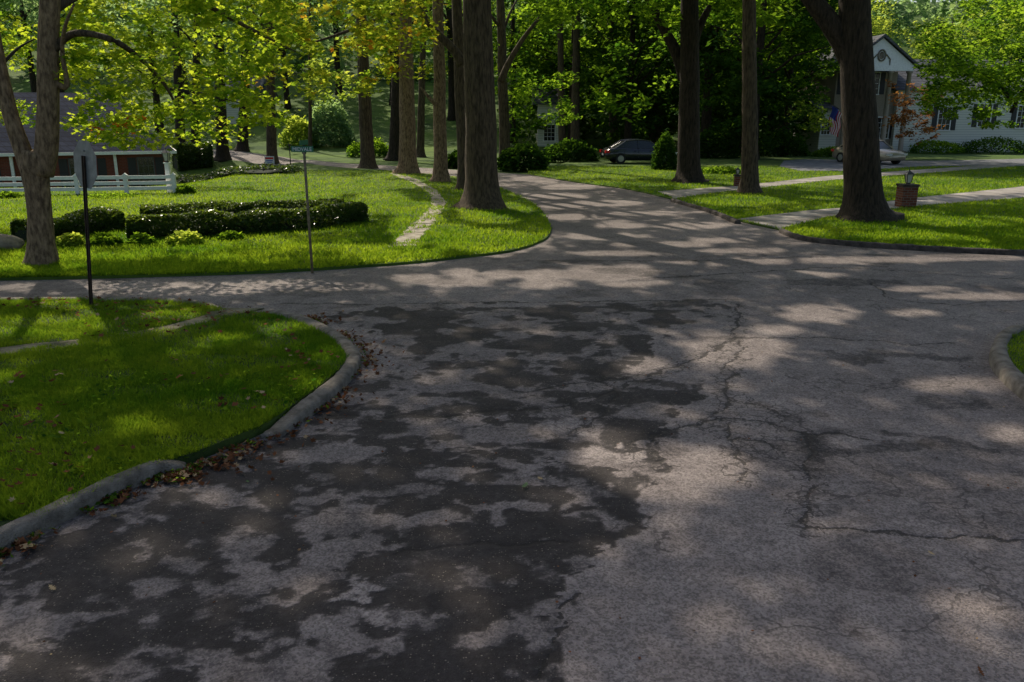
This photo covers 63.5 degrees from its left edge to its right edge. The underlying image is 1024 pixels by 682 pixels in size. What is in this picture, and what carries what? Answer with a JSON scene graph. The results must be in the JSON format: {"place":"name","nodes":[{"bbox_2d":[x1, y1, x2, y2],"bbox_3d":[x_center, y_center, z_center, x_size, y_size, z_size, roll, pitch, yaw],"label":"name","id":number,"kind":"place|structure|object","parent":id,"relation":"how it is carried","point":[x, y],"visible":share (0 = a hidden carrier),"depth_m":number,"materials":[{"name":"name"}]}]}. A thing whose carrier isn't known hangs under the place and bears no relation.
{"place":"outdoors","nodes":[
{"label":"outdoors","id":0,"kind":"place"},
{"bbox_2d":[0,307,263,353],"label":"path","id":1,"kind":"structure","parent":0,"point":[10,349],"depth_m":11.60,"materials":[{"name":"grey concrete"}]},
{"bbox_2d":[0,296,349,526],"bbox_3d":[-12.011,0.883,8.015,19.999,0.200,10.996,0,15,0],"label":"lawn","id":2,"kind":"structure","parent":0,"point":[232,440],"depth_m":9.08,"materials":[{"name":"plant"}]},
{"bbox_2d":[73,140,96,304],"bbox_3d":[-6.402,-1.603,12.553,0.710,2.812,0.181,12,19,37],"label":"stop sign","id":3,"kind":"object","parent":2,"relation":"on","point":[85,164],"visible":0.85,"depth_m":12.40,"materials":[{"name":"metal"}]},
{"bbox_2d":[0,295,338,503],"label":"fallen leaves","id":4,"kind":"object","parent":2,"relation":"on","point":[96,448],"visible":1,"depth_m":9.47,"materials":[{"name":"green plant"}]},
{"bbox_2d":[0,315,367,566],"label":"weeds","id":5,"kind":"object","parent":2,"relation":"on","point":[114,495],"visible":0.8,"depth_m":7.68,"materials":[{"name":"green plant"}]},
{"bbox_2d":[0,156,551,280],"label":"lawn","id":6,"kind":"structure","parent":0,"point":[229,163],"depth_m":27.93,"materials":[{"name":"plant"}]},
{"bbox_2d":[0,234,24,249],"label":"boulder","id":7,"kind":"object","parent":6,"relation":"on","point":[8,241],"visible":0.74,"depth_m":18.47,"materials":[{"name":"stone"}]},
{"bbox_2d":[9,206,125,241],"bbox_3d":[-11.103,-2.952,20.754,1.022,0.678,2.872,7,17,24],"label":"hedge","id":8,"kind":"object","parent":6,"relation":"on","point":[106,218],"visible":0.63,"depth_m":20.84,"materials":[{"name":"green plant"}]},
{"bbox_2d":[56,231,85,246],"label":"hosta plant","id":9,"kind":"object","parent":6,"relation":"on","point":[69,239],"visible":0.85,"depth_m":18.80,"materials":[{"name":"green plant"}]},
{"bbox_2d":[0,92,176,187],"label":"brick house","id":10,"kind":"structure","parent":6,"relation":"on","point":[113,161],"depth_m":43.00,"materials":[{"name":"stone"}]},
{"bbox_2d":[136,156,156,185],"bbox_3d":[-19.299,-8.849,43.713,0.900,1.740,0.090,-7,17,-23],"label":"window","id":11,"kind":"structure","parent":10,"relation":"in","point":[145,165],"depth_m":43.67,"materials":[{"name":"grey glass"}]},
{"bbox_2d":[0,172,176,193],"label":"rail fence","id":12,"kind":"object","parent":6,"relation":"on","point":[77,188],"visible":0.56,"depth_m":31.59,"materials":[{"name":"white paint"}]},
{"bbox_2d":[90,231,124,246],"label":"hosta plant","id":13,"kind":"object","parent":6,"relation":"on","point":[100,239],"visible":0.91,"depth_m":18.92,"materials":[{"name":"green plant"}]},
{"bbox_2d":[76,192,138,198],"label":"shrub","id":14,"kind":"object","parent":6,"relation":"on","point":[106,195],"visible":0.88,"depth_m":30.31,"materials":[{"name":"green plant"}]},
{"bbox_2d":[125,232,157,245],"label":"hosta plant","id":15,"kind":"object","parent":6,"relation":"on","point":[139,238],"visible":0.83,"depth_m":19.20,"materials":[{"name":"green plant"}]},
{"bbox_2d":[0,0,305,265],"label":"maple tree","id":16,"kind":"object","parent":6,"relation":"on","point":[37,164],"visible":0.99,"depth_m":16.47,"materials":[{"name":"green plant"}]},
{"bbox_2d":[161,147,171,192],"bbox_3d":[-13.346,-6.532,32.097,0.312,1.918,0.312,0,15,0],"label":"lamp post","id":17,"kind":"object","parent":6,"relation":"on","point":[166,155],"visible":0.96,"depth_m":31.96,"materials":[{"name":"white metal"}]},
{"bbox_2d":[162,229,205,245],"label":"hosta plant","id":18,"kind":"object","parent":6,"relation":"on","point":[187,237],"visible":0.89,"depth_m":19.14,"materials":[{"name":"green plant"}]},
{"bbox_2d":[171,141,213,170],"bbox_3d":[-22.185,-12.965,57.561,2.888,2.102,1.901,-7,17,-23],"label":"hedge","id":19,"kind":"object","parent":6,"relation":"on","point":[188,156],"visible":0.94,"depth_m":57.16,"materials":[{"name":"green plant"}]},
{"bbox_2d":[126,0,319,161],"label":"tree","id":20,"kind":"object","parent":6,"relation":"on","point":[222,154],"visible":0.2,"depth_m":58.60,"materials":[{"name":"green plant"}]},
{"bbox_2d":[215,230,244,240],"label":"hosta plant","id":21,"kind":"object","parent":6,"relation":"on","point":[230,235],"visible":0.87,"depth_m":19.87,"materials":[{"name":"green plant"}]},
{"bbox_2d":[176,163,303,182],"bbox_3d":[-17.008,-9.934,49.416,4.500,1.926,17.570,-10,18,-32],"label":"ivy bed","id":22,"kind":"object","parent":6,"relation":"on","point":[261,169],"visible":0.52,"depth_m":43.49,"materials":[{"name":"green plant"}]},
{"bbox_2d":[139,198,344,215],"bbox_3d":[-7.931,-3.959,24.688,5.925,0.552,1.299,-5,16,-19],"label":"hedge","id":23,"kind":"object","parent":6,"relation":"on","point":[151,209],"visible":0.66,"depth_m":24.50,"materials":[{"name":"green plant"}]},
{"bbox_2d":[125,200,368,238],"bbox_3d":[-6.666,-3.212,21.579,6.392,0.746,1.566,-10,18,-33],"label":"hedge","id":24,"kind":"object","parent":6,"relation":"on","point":[258,220],"visible":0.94,"depth_m":20.94,"materials":[{"name":"green plant"}]},
{"bbox_2d":[221,0,347,164],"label":"tree","id":25,"kind":"object","parent":6,"relation":"on","point":[271,142],"visible":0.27,"depth_m":57.21,"materials":[{"name":"green plant"}]},
{"bbox_2d":[291,140,313,272],"bbox_3d":[-3.883,-2.415,15.783,0.347,2.757,0.442,12,20,38],"label":"street sign","id":26,"kind":"object","parent":6,"relation":"on","point":[303,149],"visible":0.98,"depth_m":15.58,"materials":[{"name":"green metal"}]},
{"bbox_2d":[254,0,451,173],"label":"tree","id":27,"kind":"object","parent":6,"relation":"on","point":[407,162],"visible":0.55,"depth_m":41.67,"materials":[{"name":"green plant"}]},
{"bbox_2d":[245,0,465,188],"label":"tree","id":28,"kind":"object","parent":6,"relation":"on","point":[454,47],"visible":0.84,"depth_m":25.05,"materials":[{"name":"green plant"}]},
{"bbox_2d":[343,0,452,182],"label":"tree","id":29,"kind":"object","parent":6,"relation":"on","point":[440,173],"visible":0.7,"depth_m":36.00,"materials":[{"name":"green plant"}]},
{"bbox_2d":[450,0,507,210],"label":"tree","id":30,"kind":"object","parent":6,"relation":"on","point":[481,188],"visible":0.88,"depth_m":25.73,"materials":[{"name":"brown plant"}]},
{"bbox_2d":[388,173,446,246],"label":"sidewalk","id":31,"kind":"structure","parent":0,"point":[418,232],"depth_m":23.84,"materials":[{"name":"concrete"}]},
{"bbox_2d":[0,149,1023,681],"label":"road","id":32,"kind":"structure","parent":0,"point":[676,517],"depth_m":6.73,"materials":[{"name":"grey asphalt"}]},
{"bbox_2d":[0,459,185,549],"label":"curb","id":33,"kind":"structure","parent":32,"relation":"on","point":[52,517],"depth_m":6.32,"materials":[{"name":"concrete"}]},
{"bbox_2d":[1,297,218,306],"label":"curb","id":34,"kind":"structure","parent":32,"relation":"on","point":[133,298],"depth_m":13.25,"materials":[{"name":"concrete"}]},
{"bbox_2d":[0,310,404,589],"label":"fallen leaves","id":35,"kind":"object","parent":32,"relation":"on","point":[21,543],"depth_m":7.23,"materials":[{"name":"brown plant"}]},
{"bbox_2d":[257,310,360,439],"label":"curb","id":36,"kind":"structure","parent":32,"relation":"on","point":[327,391],"depth_m":8.98,"materials":[{"name":"concrete"}]},
{"bbox_2d":[41,281,1016,659],"bbox_3d":[1.512,0.337,9.937,12.973,0.025,11.006,0,15,0],"label":"leaf debris","id":37,"kind":"object","parent":32,"relation":"on","point":[497,419],"visible":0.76,"depth_m":6.89,"materials":[{"name":"brown plant"}]},
{"bbox_2d":[671,198,740,223],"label":"curb","id":38,"kind":"structure","parent":32,"relation":"on","point":[721,215],"depth_m":25.80,"materials":[{"name":"concrete"}]},
{"bbox_2d":[779,228,1023,255],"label":"curb","id":39,"kind":"structure","parent":32,"relation":"on","point":[787,233],"depth_m":18.80,"materials":[{"name":"concrete"}]},
{"bbox_2d":[989,324,1023,400],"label":"curb","id":40,"kind":"structure","parent":32,"relation":"on","point":[1008,373],"depth_m":9.81,"materials":[{"name":"concrete"}]},
{"bbox_2d":[5,0,1023,173],"bbox_3d":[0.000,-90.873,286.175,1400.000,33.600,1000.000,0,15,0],"label":"ground","id":41,"kind":"structure","parent":0,"point":[381,108],"depth_m":86.57,"materials":[{"name":"green plant"}]},
{"bbox_2d":[0,0,34,65],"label":"tree","id":42,"kind":"object","parent":41,"relation":"on","point":[5,12],"visible":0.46,"depth_m":66.87,"materials":[{"name":"green plant"}]},
{"bbox_2d":[0,0,76,91],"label":"tree","id":43,"kind":"object","parent":41,"relation":"on","point":[32,76],"visible":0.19,"depth_m":88.86,"materials":[{"name":"green plant"}]},
{"bbox_2d":[0,0,119,92],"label":"tree","id":44,"kind":"object","parent":41,"relation":"on","point":[36,19],"visible":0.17,"depth_m":79.39,"materials":[{"name":"green plant"}]},
{"bbox_2d":[100,0,192,142],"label":"tree","id":45,"kind":"object","parent":41,"relation":"on","point":[177,72],"visible":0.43,"depth_m":66.71,"materials":[{"name":"green plant"}]},
{"bbox_2d":[91,0,212,132],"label":"tree","id":46,"kind":"object","parent":41,"relation":"on","point":[156,97],"visible":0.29,"depth_m":75.86,"materials":[{"name":"green plant"}]},
{"bbox_2d":[137,0,207,98],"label":"tree","id":47,"kind":"object","parent":41,"relation":"on","point":[184,72],"visible":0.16,"depth_m":92.57,"materials":[{"name":"green plant"}]},
{"bbox_2d":[148,0,232,143],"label":"tree","id":48,"kind":"object","parent":41,"relation":"on","point":[195,61],"visible":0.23,"depth_m":67.83,"materials":[{"name":"green plant"}]},
{"bbox_2d":[213,75,277,123],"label":"distant house","id":49,"kind":"structure","parent":41,"relation":"on","point":[231,111],"depth_m":81.22,"materials":[{"name":"grey"}]},
{"bbox_2d":[233,2,285,151],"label":"tree","id":50,"kind":"object","parent":41,"relation":"on","point":[241,146],"visible":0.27,"depth_m":65.81,"materials":[{"name":"green plant"}]},
{"bbox_2d":[238,0,330,108],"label":"tree","id":51,"kind":"object","parent":41,"relation":"on","point":[287,98],"visible":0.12,"depth_m":87.53,"materials":[{"name":"green plant"}]},
{"bbox_2d":[277,114,319,147],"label":"shrub","id":52,"kind":"object","parent":41,"relation":"on","point":[294,125],"visible":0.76,"depth_m":68.15,"materials":[{"name":"green plant"}]},
{"bbox_2d":[301,0,322,145],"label":"tree","id":53,"kind":"object","parent":41,"relation":"on","point":[309,119],"visible":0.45,"depth_m":66.27,"materials":[{"name":"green plant"}]},
{"bbox_2d":[303,96,359,146],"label":"shrub","id":54,"kind":"object","parent":41,"relation":"on","point":[339,124],"visible":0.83,"depth_m":68.62,"materials":[{"name":"green plant"}]},
{"bbox_2d":[314,0,374,95],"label":"tree","id":55,"kind":"object","parent":41,"relation":"on","point":[337,67],"visible":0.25,"depth_m":94.42,"materials":[{"name":"green plant"}]},
{"bbox_2d":[300,0,397,168],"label":"tree","id":56,"kind":"object","parent":41,"relation":"on","point":[367,157],"visible":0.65,"depth_m":46.62,"materials":[{"name":"green plant"}]},
{"bbox_2d":[346,137,388,156],"bbox_3d":[-10.635,-14.383,61.398,3.602,1.506,3.079,0,15,0],"label":"shrub","id":57,"kind":"object","parent":41,"relation":"on","point":[382,149],"visible":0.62,"depth_m":60.91,"materials":[{"name":"green plant"}]},
{"bbox_2d":[321,0,462,160],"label":"tree","id":58,"kind":"object","parent":41,"relation":"on","point":[393,153],"visible":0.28,"depth_m":55.94,"materials":[{"name":"green plant"}]},
{"bbox_2d":[378,0,462,157],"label":"tree","id":59,"kind":"object","parent":41,"relation":"on","point":[420,151],"visible":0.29,"depth_m":60.46,"materials":[{"name":"brown plant"}]},
{"bbox_2d":[412,0,506,120],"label":"tree","id":60,"kind":"object","parent":41,"relation":"on","point":[451,116],"visible":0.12,"depth_m":81.65,"materials":[{"name":"brown plant"}]},
{"bbox_2d":[413,0,583,156],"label":"tree","id":61,"kind":"object","parent":41,"relation":"on","point":[504,64],"visible":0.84,"depth_m":51.15,"materials":[{"name":"green plant"}]},
{"bbox_2d":[0,0,1023,129],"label":"woods","id":62,"kind":"object","parent":41,"relation":"on","point":[922,10],"visible":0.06,"depth_m":110.64,"materials":[{"name":"green plant"}]},
{"bbox_2d":[491,0,557,142],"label":"tree","id":63,"kind":"object","parent":41,"relation":"on","point":[511,44],"visible":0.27,"depth_m":69.11,"materials":[{"name":"green plant"}]},
{"bbox_2d":[532,84,565,146],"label":"distant house","id":64,"kind":"structure","parent":41,"relation":"on","point":[547,135],"depth_m":69.82,"materials":[{"name":"grey"}]},
{"bbox_2d":[534,0,580,152],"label":"tree","id":65,"kind":"object","parent":41,"relation":"on","point":[561,130],"visible":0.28,"depth_m":62.69,"materials":[{"name":"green plant"}]},
{"bbox_2d":[516,0,620,117],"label":"tree","id":66,"kind":"object","parent":41,"relation":"on","point":[551,33],"visible":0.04,"depth_m":78.58,"materials":[{"name":"green plant"}]},
{"bbox_2d":[521,0,619,155],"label":"tree","id":67,"kind":"object","parent":41,"relation":"on","point":[575,125],"visible":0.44,"depth_m":61.87,"materials":[{"name":"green plant"}]},
{"bbox_2d":[514,0,630,144],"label":"tree","id":68,"kind":"object","parent":41,"relation":"on","point":[568,49],"visible":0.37,"depth_m":67.85,"materials":[{"name":"green plant"}]},
{"bbox_2d":[580,0,626,144],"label":"tree","id":69,"kind":"object","parent":41,"relation":"on","point":[613,119],"visible":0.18,"depth_m":65.68,"materials":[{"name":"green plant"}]},
{"bbox_2d":[600,123,651,148],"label":"shrub","id":70,"kind":"object","parent":41,"relation":"on","point":[619,135],"visible":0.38,"depth_m":65.84,"materials":[{"name":"green plant"}]},
{"bbox_2d":[578,0,679,139],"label":"tree","id":71,"kind":"object","parent":41,"relation":"on","point":[632,93],"visible":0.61,"depth_m":61.91,"materials":[{"name":"green plant"}]},
{"bbox_2d":[602,1,662,144],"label":"tree","id":72,"kind":"object","parent":41,"relation":"on","point":[657,130],"visible":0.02,"depth_m":72.05,"materials":[{"name":"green plant"}]},
{"bbox_2d":[598,0,704,138],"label":"tree","id":73,"kind":"object","parent":41,"relation":"on","point":[660,61],"visible":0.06,"depth_m":70.39,"materials":[{"name":"green plant"}]},
{"bbox_2d":[494,18,828,151],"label":"undergrowth","id":74,"kind":"object","parent":41,"relation":"on","point":[595,123],"visible":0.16,"depth_m":70.43,"materials":[{"name":"green plant"}]},
{"bbox_2d":[698,0,800,151],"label":"tree","id":75,"kind":"object","parent":41,"relation":"on","point":[778,110],"visible":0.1,"depth_m":66.70,"materials":[{"name":"green plant"}]},
{"bbox_2d":[721,6,834,142],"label":"tree","id":76,"kind":"object","parent":41,"relation":"on","point":[769,118],"visible":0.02,"depth_m":71.06,"materials":[{"name":"green plant"}]},
{"bbox_2d":[733,0,839,156],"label":"tree","id":77,"kind":"object","parent":41,"relation":"on","point":[796,71],"visible":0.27,"depth_m":59.98,"materials":[{"name":"green plant"}]},
{"bbox_2d":[783,91,832,132],"bbox_3d":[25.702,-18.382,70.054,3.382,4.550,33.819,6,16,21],"label":"tree","id":78,"kind":"object","parent":41,"relation":"on","point":[820,120],"visible":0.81,"depth_m":56.46,"materials":[{"name":"green plant"}]},
{"bbox_2d":[817,0,895,73],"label":"tree","id":79,"kind":"object","parent":41,"relation":"on","point":[874,25],"visible":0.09,"depth_m":89.05,"materials":[{"name":"green plant"}]},
{"bbox_2d":[871,5,910,49],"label":"tree","id":80,"kind":"object","parent":41,"relation":"on","point":[904,32],"visible":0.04,"depth_m":96.60,"materials":[{"name":"green plant"}]},
{"bbox_2d":[790,34,1023,152],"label":"white house","id":81,"kind":"structure","parent":41,"relation":"on","point":[893,61],"depth_m":69.56,"materials":[{"name":"grey"}]},
{"bbox_2d":[829,105,841,136],"bbox_3d":[23.040,-15.494,58.130,1.935,2.259,0.665,-12,20,-38],"label":"flag","id":82,"kind":"object","parent":81,"relation":"attached to","point":[835,116],"visible":0.96,"depth_m":57.74,"materials":[{"name":"multicoloured fabric"}]},
{"bbox_2d":[936,108,952,130],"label":"window","id":83,"kind":"structure","parent":81,"relation":"in","point":[940,120],"depth_m":69.59,"materials":[{"name":"grey glass"}]},
{"bbox_2d":[882,79,944,145],"bbox_3d":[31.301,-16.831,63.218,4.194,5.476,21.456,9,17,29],"label":"tree","id":84,"kind":"object","parent":41,"relation":"on","point":[905,117],"visible":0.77,"depth_m":56.61,"materials":[{"name":"orange plant"}]},
{"bbox_2d":[908,138,965,153],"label":"shrub","id":85,"kind":"object","parent":41,"relation":"on","point":[927,145],"visible":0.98,"depth_m":66.69,"materials":[{"name":"green plant"}]},
{"bbox_2d":[900,9,999,58],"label":"tree","id":86,"kind":"object","parent":41,"relation":"on","point":[960,35],"visible":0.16,"depth_m":86.47,"materials":[{"name":"green plant"}]},
{"bbox_2d":[909,0,1023,129],"bbox_3d":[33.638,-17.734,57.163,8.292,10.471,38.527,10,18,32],"label":"tree","id":87,"kind":"object","parent":41,"relation":"on","point":[997,77],"visible":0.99,"depth_m":46.14,"materials":[{"name":"green plant"}]},
{"bbox_2d":[961,135,1023,153],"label":"shrub","id":88,"kind":"object","parent":41,"relation":"on","point":[994,142],"visible":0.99,"depth_m":66.60,"materials":[{"name":"green plant"}]},
{"bbox_2d":[528,157,1023,249],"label":"lawn","id":89,"kind":"structure","parent":0,"point":[762,161],"depth_m":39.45,"materials":[{"name":"plant"}]},
{"bbox_2d":[497,141,549,171],"bbox_3d":[0.567,-10.230,45.921,3.132,1.687,2.625,0,15,0],"label":"shrub","id":90,"kind":"object","parent":89,"relation":"on","point":[521,157],"visible":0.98,"depth_m":45.37,"materials":[{"name":"green plant"}]},
{"bbox_2d":[543,137,600,162],"bbox_3d":[3.836,-12.633,54.631,4.079,1.663,3.164,0,15,0],"label":"shrub","id":91,"kind":"object","parent":89,"relation":"on","point":[579,151],"visible":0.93,"depth_m":53.90,"materials":[{"name":"green plant"}]},
{"bbox_2d":[531,0,711,183],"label":"tree","id":92,"kind":"object","parent":89,"relation":"on","point":[684,52],"visible":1,"depth_m":36.41,"materials":[{"name":"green plant"}]},
{"bbox_2d":[600,139,677,163],"bbox_3d":[7.996,-11.969,52.123,4.700,1.475,2.000,-2,15,-8],"label":"parked car","id":93,"kind":"object","parent":89,"relation":"on","point":[620,151],"visible":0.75,"depth_m":51.28,"materials":[{"name":"black paint"}]},
{"bbox_2d":[651,128,677,169],"bbox_3d":[8.494,-10.597,45.847,1.620,2.340,1.364,0,15,0],"label":"shrub","id":94,"kind":"object","parent":89,"relation":"on","point":[664,150],"visible":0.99,"depth_m":45.56,"materials":[{"name":"green plant"}]},
{"bbox_2d":[611,0,796,156],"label":"tree","id":95,"kind":"object","parent":89,"relation":"on","point":[706,116],"visible":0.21,"depth_m":58.52,"materials":[{"name":"green plant"}]},
{"bbox_2d":[702,166,740,173],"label":"shrub","id":96,"kind":"object","parent":89,"relation":"on","point":[720,169],"visible":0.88,"depth_m":42.81,"materials":[{"name":"green plant"}]},
{"bbox_2d":[702,0,804,193],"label":"tree","id":97,"kind":"object","parent":89,"relation":"on","point":[747,18],"visible":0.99,"depth_m":31.37,"materials":[{"name":"green plant"}]},
{"bbox_2d":[670,0,839,159],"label":"tree","id":98,"kind":"object","parent":89,"relation":"on","point":[729,63],"visible":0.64,"depth_m":55.08,"materials":[{"name":"green plant"}]},
{"bbox_2d":[801,0,904,222],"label":"tree","id":99,"kind":"object","parent":89,"relation":"on","point":[846,30],"visible":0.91,"depth_m":22.89,"materials":[{"name":"brown plant"}]},
{"bbox_2d":[895,169,919,207],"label":"brick pillar","id":100,"kind":"structure","parent":89,"relation":"on","point":[906,194],"depth_m":26.89,"materials":[{"name":"brick"}]},
{"bbox_2d":[658,164,1023,197],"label":"driveway","id":101,"kind":"structure","parent":0,"point":[682,193],"depth_m":38.08,"materials":[{"name":"concrete"}]},
{"bbox_2d":[741,186,1023,228],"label":"driveway","id":102,"kind":"structure","parent":0,"point":[778,221],"depth_m":28.45,"materials":[{"name":"concrete"}]},
{"bbox_2d":[780,159,1023,170],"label":"driveway","id":103,"kind":"structure","parent":0,"point":[814,164],"depth_m":51.49,"materials":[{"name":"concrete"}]},
{"bbox_2d":[831,139,907,163],"bbox_3d":[22.351,-11.895,51.851,2.000,1.475,4.700,-7,17,-23],"label":"parked car","id":104,"kind":"object","parent":103,"relation":"on","point":[888,152],"visible":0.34,"depth_m":50.51,"materials":[{"name":"silver metal"}]},
{"bbox_2d":[1007,330,1023,373],"bbox_3d":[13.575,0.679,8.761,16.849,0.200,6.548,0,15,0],"label":"lawn","id":105,"kind":"structure","parent":0,"point":[1018,334],"depth_m":10.39,"materials":[{"name":"plant"}]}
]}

